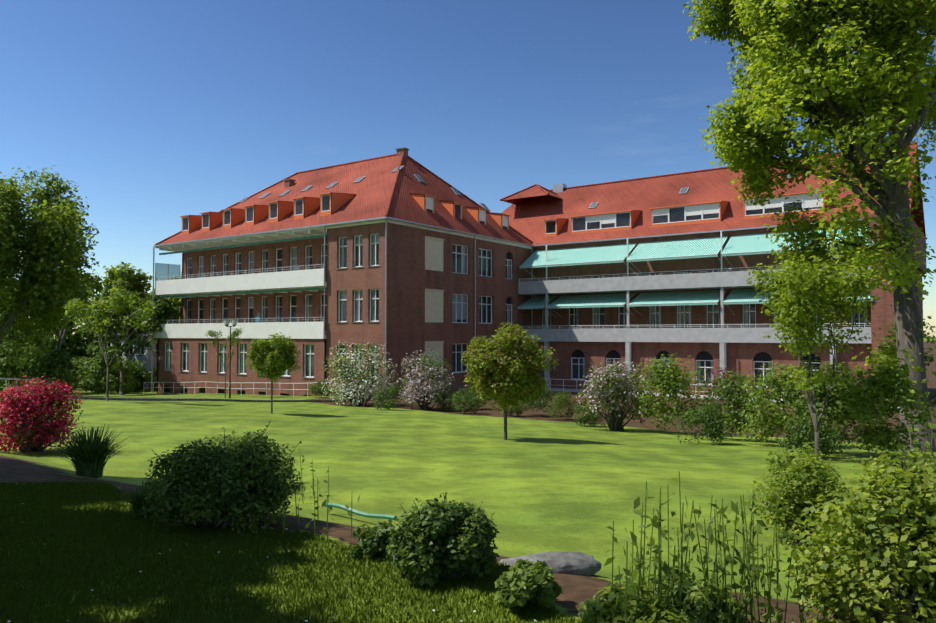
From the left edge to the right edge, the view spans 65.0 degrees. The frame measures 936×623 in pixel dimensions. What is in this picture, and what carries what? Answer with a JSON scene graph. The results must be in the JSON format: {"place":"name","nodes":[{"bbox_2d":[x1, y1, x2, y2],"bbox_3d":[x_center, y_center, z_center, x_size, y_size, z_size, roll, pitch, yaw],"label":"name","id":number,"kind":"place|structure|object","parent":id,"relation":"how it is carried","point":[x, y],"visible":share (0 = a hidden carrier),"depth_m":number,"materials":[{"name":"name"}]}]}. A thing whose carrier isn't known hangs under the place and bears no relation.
{"place":"outdoors","nodes":[
{"label":"outdoors","id":0,"kind":"place"},
{"bbox_2d":[37,333,54,361],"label":"lawn tree","id":1,"kind":"object","parent":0,"point":[48,346],"depth_m":80.52,"materials":[{"name":"green plant"}]},
{"bbox_2d":[41,424,134,477],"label":"ornamental grass","id":2,"kind":"object","parent":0,"point":[89,456],"depth_m":10.54,"materials":[{"name":"green plant"}]},
{"bbox_2d":[0,337,935,622],"bbox_3d":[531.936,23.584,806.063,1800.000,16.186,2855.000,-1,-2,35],"label":"ground","id":3,"kind":"structure","parent":0,"point":[540,481],"depth_m":14.08,"materials":[{"name":"green plant"}]},
{"bbox_2d":[0,340,41,386],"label":"hedge leaves","id":4,"kind":"object","parent":3,"relation":"on","point":[7,368],"visible":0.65,"depth_m":60.39,"materials":[{"name":"green plant"}]},
{"bbox_2d":[4,326,57,390],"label":"tree","id":5,"kind":"object","parent":3,"relation":"on","point":[54,343],"depth_m":82.01,"materials":[{"name":"green plant"}]},
{"bbox_2d":[0,378,78,393],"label":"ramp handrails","id":6,"kind":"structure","parent":3,"relation":"on","point":[19,379],"depth_m":40.20,"materials":[{"name":"silver metal"}]},
{"bbox_2d":[0,282,81,388],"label":"tree","id":7,"kind":"object","parent":3,"relation":"on","point":[35,339],"depth_m":68.57,"materials":[{"name":"green plant"}]},
{"bbox_2d":[0,368,85,452],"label":"azalea","id":8,"kind":"object","parent":3,"relation":"on","point":[40,432],"depth_m":15.05,"materials":[{"name":"red plant"}]},
{"bbox_2d":[2,271,95,350],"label":"tree","id":9,"kind":"object","parent":3,"relation":"on","point":[86,299],"depth_m":98.88,"materials":[{"name":"green plant"}]},
{"bbox_2d":[0,165,100,386],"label":"tree","id":10,"kind":"object","parent":3,"relation":"on","point":[50,285],"depth_m":43.90,"materials":[{"name":"green plant"}]},
{"bbox_2d":[25,348,79,389],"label":"hedge leaves","id":11,"kind":"object","parent":3,"relation":"on","point":[53,363],"visible":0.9,"depth_m":56.01,"materials":[{"name":"green plant"}]},
{"bbox_2d":[0,316,120,376],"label":"woodland leaves","id":12,"kind":"object","parent":3,"relation":"on","point":[73,344],"visible":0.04,"depth_m":115.85,"materials":[{"name":"green plant"}]},
{"bbox_2d":[46,358,87,390],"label":"hedge leaves","id":13,"kind":"object","parent":3,"relation":"on","point":[76,368],"visible":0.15,"depth_m":64.53,"materials":[{"name":"green plant"}]},
{"bbox_2d":[71,356,95,388],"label":"shrub","id":14,"kind":"object","parent":3,"relation":"on","point":[83,358],"visible":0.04,"depth_m":78.40,"materials":[{"name":"green plant"}]},
{"bbox_2d":[72,357,95,387],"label":"shrub","id":15,"kind":"object","parent":3,"relation":"on","point":[87,364],"visible":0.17,"depth_m":75.80,"materials":[{"name":"green plant"}]},
{"bbox_2d":[73,347,140,394],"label":"hedge leaves","id":16,"kind":"object","parent":3,"relation":"on","point":[97,387],"visible":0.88,"depth_m":60.32,"materials":[{"name":"green plant"}]},
{"bbox_2d":[61,287,155,400],"bbox_3d":[-18.146,1.800,37.493,3.335,6.100,4.358,-5,-5,70],"label":"lawn tree","id":17,"kind":"object","parent":3,"relation":"on","point":[104,308],"depth_m":37.35,"materials":[{"name":"green plant"}]},
{"bbox_2d":[81,302,144,359],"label":"tree","id":18,"kind":"object","parent":3,"relation":"on","point":[93,347],"depth_m":76.54,"materials":[{"name":"green plant"}]},
{"bbox_2d":[88,360,139,393],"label":"shrub","id":19,"kind":"object","parent":3,"relation":"on","point":[133,378],"visible":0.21,"depth_m":66.42,"materials":[{"name":"green plant"}]},
{"bbox_2d":[102,262,152,333],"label":"birch tree","id":20,"kind":"object","parent":3,"relation":"on","point":[125,277],"depth_m":81.19,"materials":[{"name":"green plant"}]},
{"bbox_2d":[107,334,156,388],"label":"grey pavilion","id":21,"kind":"structure","parent":3,"relation":"on","point":[145,358],"depth_m":76.96,"materials":[{"name":"grey"}]},
{"bbox_2d":[110,362,155,392],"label":"shrub","id":22,"kind":"object","parent":3,"relation":"on","point":[142,378],"visible":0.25,"depth_m":71.11,"materials":[{"name":"green plant"}]},
{"bbox_2d":[84,275,183,394],"bbox_3d":[-30.272,2.202,65.117,6.172,10.766,8.302,-1,-2,35],"label":"tree","id":23,"kind":"object","parent":3,"relation":"on","point":[163,310],"depth_m":64.30,"materials":[{"name":"green plant"}]},
{"bbox_2d":[113,480,155,516],"bbox_3d":[-3.329,1.917,7.496,0.496,0.340,0.620,1,-2,-16],"label":"shrub","id":24,"kind":"object","parent":3,"relation":"on","point":[137,501],"visible":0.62,"depth_m":7.44,"materials":[{"name":"green plant"}]},
{"bbox_2d":[120,281,168,333],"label":"birch tree","id":25,"kind":"object","parent":3,"relation":"on","point":[156,298],"visible":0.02,"depth_m":97.86,"materials":[{"name":"green plant"}]},
{"bbox_2d":[148,377,156,390],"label":"shrub leaves","id":26,"kind":"object","parent":3,"relation":"on","point":[155,383],"visible":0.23,"depth_m":72.12,"materials":[{"name":"green plant"}]},
{"bbox_2d":[150,366,156,380],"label":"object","id":27,"kind":"object","parent":3,"relation":"on","point":[154,371],"visible":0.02,"depth_m":75.01,"materials":[{"name":"green plant"}]},
{"bbox_2d":[142,306,181,350],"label":"tree","id":28,"kind":"object","parent":3,"relation":"on","point":[168,323],"visible":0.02,"depth_m":70.17,"materials":[{"name":"green plant"}]},
{"bbox_2d":[165,272,181,308],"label":"birch tree","id":29,"kind":"object","parent":3,"relation":"on","point":[176,301],"visible":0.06,"depth_m":87.75,"materials":[{"name":"green plant"}]},
{"bbox_2d":[141,420,303,535],"bbox_3d":[-2.374,1.630,7.164,1.595,1.102,1.597,-1,-2,35],"label":"round shrub","id":30,"kind":"object","parent":3,"relation":"on","point":[263,481],"depth_m":6.86,"materials":[{"name":"green plant"}]},
{"bbox_2d":[205,326,243,397],"bbox_3d":[-17.929,3.811,54.040,3.107,5.700,2.166,0,-2,-8],"label":"tree","id":31,"kind":"object","parent":3,"relation":"on","point":[235,334],"depth_m":54.21,"materials":[{"name":"green plant"}]},
{"bbox_2d":[224,319,236,397],"bbox_3d":[-17.245,3.419,53.234,1.315,5.720,0.415,-1,-2,35],"label":"street lamp","id":32,"kind":"object","parent":3,"relation":"on","point":[226,322],"visible":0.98,"depth_m":53.19,"materials":[{"name":"black metal"}]},
{"bbox_2d":[143,382,330,396],"bbox_3d":[-18.833,6.094,57.841,24.025,1.936,0.048,-1,-2,35],"label":"railing","id":33,"kind":"object","parent":3,"relation":"on","point":[253,388],"visible":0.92,"depth_m":57.95,"materials":[{"name":"white metal"}]},
{"bbox_2d":[71,396,409,401],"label":"path","id":34,"kind":"structure","parent":3,"relation":"on","point":[162,399],"depth_m":41.21,"materials":[{"name":"grey concrete"}]},
{"bbox_2d":[8,503,535,621],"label":"lawn daisies","id":35,"kind":"object","parent":3,"relation":"on","point":[218,552],"visible":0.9,"depth_m":4.76,"materials":[{"name":"white plant"}]},
{"bbox_2d":[245,332,302,412],"bbox_3d":[-8.459,2.752,31.786,2.341,3.706,2.563,-1,-2,35],"label":"tree","id":36,"kind":"object","parent":3,"relation":"on","point":[276,362],"depth_m":31.48,"materials":[{"name":"green plant"}]},
{"bbox_2d":[0,480,581,622],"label":"grass","id":37,"kind":"structure","parent":3,"relation":"on","point":[55,570],"depth_m":5.50,"materials":[{"name":"green plant"}]},
{"bbox_2d":[306,378,330,397],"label":"shrub leaves","id":38,"kind":"object","parent":3,"relation":"on","point":[317,390],"visible":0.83,"depth_m":50.15,"materials":[{"name":"green plant"}]},
{"bbox_2d":[278,448,359,540],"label":"tall bed perennials","id":39,"kind":"object","parent":3,"relation":"on","point":[314,504],"depth_m":6.85,"materials":[{"name":"green plant"}]},
{"bbox_2d":[157,219,531,396],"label":"wing walls","id":40,"kind":"structure","parent":3,"relation":"on","point":[430,288],"depth_m":57.58,"materials":[{"name":"red brick"}]},
{"bbox_2d":[154,226,326,338],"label":"wing balconies","id":41,"kind":"structure","parent":40,"relation":"attached to","point":[298,280],"depth_m":59.28,"materials":[{"name":"white concrete"}]},
{"bbox_2d":[151,142,926,396],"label":"roofs","id":42,"kind":"structure","parent":40,"relation":"on","point":[382,187],"depth_m":61.96,"materials":[{"name":"tile"}]},
{"bbox_2d":[179,190,828,236],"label":"dormers","id":43,"kind":"object","parent":42,"relation":"on","point":[278,211],"visible":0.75,"depth_m":59.77,"materials":[{"name":"red tile"}]},
{"bbox_2d":[319,339,396,406],"bbox_3d":[-6.549,3.696,44.116,4.960,4.144,4.868,-1,-2,35],"label":"shrub","id":44,"kind":"object","parent":3,"relation":"on","point":[358,374],"depth_m":43.39,"materials":[{"name":"white plant"}]},
{"bbox_2d":[324,503,396,519],"bbox_3d":[-1.358,2.481,9.114,1.323,0.104,0.058,-2,-2,41],"label":"garden hose","id":45,"kind":"object","parent":3,"relation":"on","point":[368,515],"visible":0.85,"depth_m":9.03,"materials":[{"name":"green paint"}]},
{"bbox_2d":[347,521,395,556],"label":"perennial leaves","id":46,"kind":"object","parent":3,"relation":"on","point":[372,540],"visible":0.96,"depth_m":6.08,"materials":[{"name":"green plant"}]},
{"bbox_2d":[372,383,406,409],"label":"shrub leaves","id":47,"kind":"object","parent":3,"relation":"on","point":[389,394],"visible":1,"depth_m":38.99,"materials":[{"name":"green plant"}]},
{"bbox_2d":[393,349,455,409],"bbox_3d":[-2.410,3.899,41.710,3.753,3.595,3.649,-1,-2,35],"label":"lilac shrub","id":48,"kind":"object","parent":3,"relation":"on","point":[437,382],"depth_m":41.32,"materials":[{"name":"plant"}]},
{"bbox_2d":[385,492,499,586],"bbox_3d":[-0.181,1.789,5.625,0.815,0.718,0.924,-1,-2,35],"label":"low shrub","id":49,"kind":"object","parent":3,"relation":"on","point":[453,526],"depth_m":5.45,"materials":[{"name":"green plant"}]},
{"bbox_2d":[430,390,458,411],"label":"shrub leaves","id":50,"kind":"object","parent":3,"relation":"on","point":[440,396],"visible":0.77,"depth_m":40.61,"materials":[{"name":"green plant"}]},
{"bbox_2d":[447,387,481,412],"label":"shrub leaves","id":51,"kind":"object","parent":3,"relation":"on","point":[462,404],"visible":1,"depth_m":38.86,"materials":[{"name":"green plant"}]},
{"bbox_2d":[461,387,490,407],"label":"shrub leaves","id":52,"kind":"object","parent":3,"relation":"on","point":[476,394],"visible":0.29,"depth_m":42.07,"materials":[{"name":"green plant"}]},
{"bbox_2d":[461,322,558,439],"bbox_3d":[1.296,2.281,23.225,3.159,3.920,2.954,-1,-2,35],"label":"maple tree","id":53,"kind":"object","parent":3,"relation":"on","point":[512,382],"depth_m":22.60,"materials":[{"name":"green plant"}]},
{"bbox_2d":[498,401,524,415],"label":"shrub leaves","id":54,"kind":"object","parent":3,"relation":"on","point":[515,409],"visible":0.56,"depth_m":37.82,"materials":[{"name":"green plant"}]},
{"bbox_2d":[494,559,562,607],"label":"perennial leaves","id":55,"kind":"object","parent":3,"relation":"on","point":[521,582],"visible":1,"depth_m":4.87,"materials":[{"name":"green plant"}]},
{"bbox_2d":[517,383,555,412],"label":"shrub leaves","id":56,"kind":"object","parent":3,"relation":"on","point":[542,401],"visible":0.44,"depth_m":38.44,"materials":[{"name":"green plant"}]},
{"bbox_2d":[499,551,601,575],"bbox_3d":[0.678,2.146,6.118,0.879,0.264,0.459,1,-2,-19],"label":"bed rock","id":57,"kind":"object","parent":3,"relation":"on","point":[572,563],"visible":0.54,"depth_m":6.04,"materials":[{"name":"stone"}]},
{"bbox_2d":[543,389,578,418],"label":"shrub leaves","id":58,"kind":"object","parent":3,"relation":"on","point":[562,398],"visible":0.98,"depth_m":36.52,"materials":[{"name":"green plant"}]},
{"bbox_2d":[572,402,602,425],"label":"shrub leaves","id":59,"kind":"object","parent":3,"relation":"on","point":[584,421],"visible":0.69,"depth_m":32.65,"materials":[{"name":"green plant"}]},
{"bbox_2d":[576,360,657,430],"bbox_3d":[6.321,3.539,30.630,3.253,3.121,3.154,-1,-2,35],"label":"lilac shrub","id":60,"kind":"object","parent":3,"relation":"on","point":[618,383],"depth_m":30.35,"materials":[{"name":"white plant"}]},
{"bbox_2d":[577,566,745,622],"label":"perennial leaves","id":61,"kind":"object","parent":3,"relation":"on","point":[604,609],"visible":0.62,"depth_m":4.05,"materials":[{"name":"green plant"}]},
{"bbox_2d":[630,353,712,430],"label":"shrub leaves","id":62,"kind":"object","parent":3,"relation":"on","point":[666,381],"visible":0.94,"depth_m":29.36,"materials":[{"name":"green plant"}]},
{"bbox_2d":[674,404,736,443],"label":"shrub leaves","id":63,"kind":"object","parent":3,"relation":"on","point":[713,426],"visible":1,"depth_m":22.77,"materials":[{"name":"green plant"}]},
{"bbox_2d":[604,471,813,622],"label":"tall bed perennials","id":64,"kind":"object","parent":3,"relation":"on","point":[665,568],"depth_m":4.00,"materials":[{"name":"green plant"}]},
{"bbox_2d":[703,366,734,403],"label":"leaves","id":65,"kind":"object","parent":3,"relation":"on","point":[723,373],"visible":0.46,"depth_m":39.47,"materials":[{"name":"green plant"}]},
{"bbox_2d":[530,214,923,401],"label":"wing walls","id":66,"kind":"structure","parent":3,"relation":"on","point":[576,358],"depth_m":57.61,"materials":[{"name":"red brick"}]},
{"bbox_2d":[518,231,899,407],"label":"wing balconies","id":67,"kind":"structure","parent":66,"relation":"attached to","point":[721,281],"depth_m":57.70,"materials":[{"name":"grey concrete"}]},
{"bbox_2d":[517,226,873,317],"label":"wing awnings","id":68,"kind":"object","parent":67,"relation":"attached to","point":[749,244],"visible":0.6,"depth_m":58.36,"materials":[{"name":"teal fabric"}]},
{"bbox_2d":[691,368,779,437],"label":"shrub leaves","id":69,"kind":"object","parent":3,"relation":"on","point":[734,412],"visible":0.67,"depth_m":25.17,"materials":[{"name":"green plant"}]},
{"bbox_2d":[736,361,826,444],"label":"shrub leaves","id":70,"kind":"object","parent":3,"relation":"on","point":[777,392],"visible":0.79,"depth_m":22.49,"materials":[{"name":"green plant"}]},
{"bbox_2d":[746,442,859,547],"bbox_3d":[3.746,2.106,8.259,1.265,1.215,1.308,-1,-2,35],"label":"shrub","id":71,"kind":"object","parent":3,"relation":"on","point":[815,478],"depth_m":8.03,"materials":[{"name":"green plant"}]},
{"bbox_2d":[683,0,935,451],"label":"tree","id":72,"kind":"object","parent":3,"relation":"on","point":[782,87],"depth_m":20.59,"materials":[{"name":"green plant"}]},
{"bbox_2d":[744,255,878,456],"bbox_3d":[8.236,1.284,17.856,2.392,5.213,3.221,-3,-4,60],"label":"bushy tree","id":73,"kind":"object","parent":3,"relation":"on","point":[787,300],"depth_m":17.50,"materials":[{"name":"green plant"}]},
{"bbox_2d":[775,414,852,457],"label":"shrub leaves","id":74,"kind":"object","parent":3,"relation":"on","point":[825,446],"visible":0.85,"depth_m":18.40,"materials":[{"name":"green plant"}]},
{"bbox_2d":[785,359,893,449],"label":"shrub leaves","id":75,"kind":"object","parent":3,"relation":"on","point":[833,410],"visible":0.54,"depth_m":19.47,"materials":[{"name":"green plant"}]},
{"bbox_2d":[780,418,935,622],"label":"shrub","id":76,"kind":"object","parent":3,"relation":"on","point":[838,592],"depth_m":3.65,"materials":[{"name":"green plant"}]},
{"bbox_2d":[835,364,935,454],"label":"shrub leaves","id":77,"kind":"object","parent":3,"relation":"on","point":[882,438],"visible":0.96,"depth_m":17.39,"materials":[{"name":"green plant"}]},
{"bbox_2d":[874,319,933,406],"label":"shrub leaves","id":78,"kind":"object","parent":3,"relation":"on","point":[931,358],"visible":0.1,"depth_m":33.40,"materials":[{"name":"green plant"}]},
{"bbox_2d":[0,0,935,338],"label":"sky","id":79,"kind":"structure","parent":0,"point":[159,112],"materials":[{"name":"blue"}]}
]}

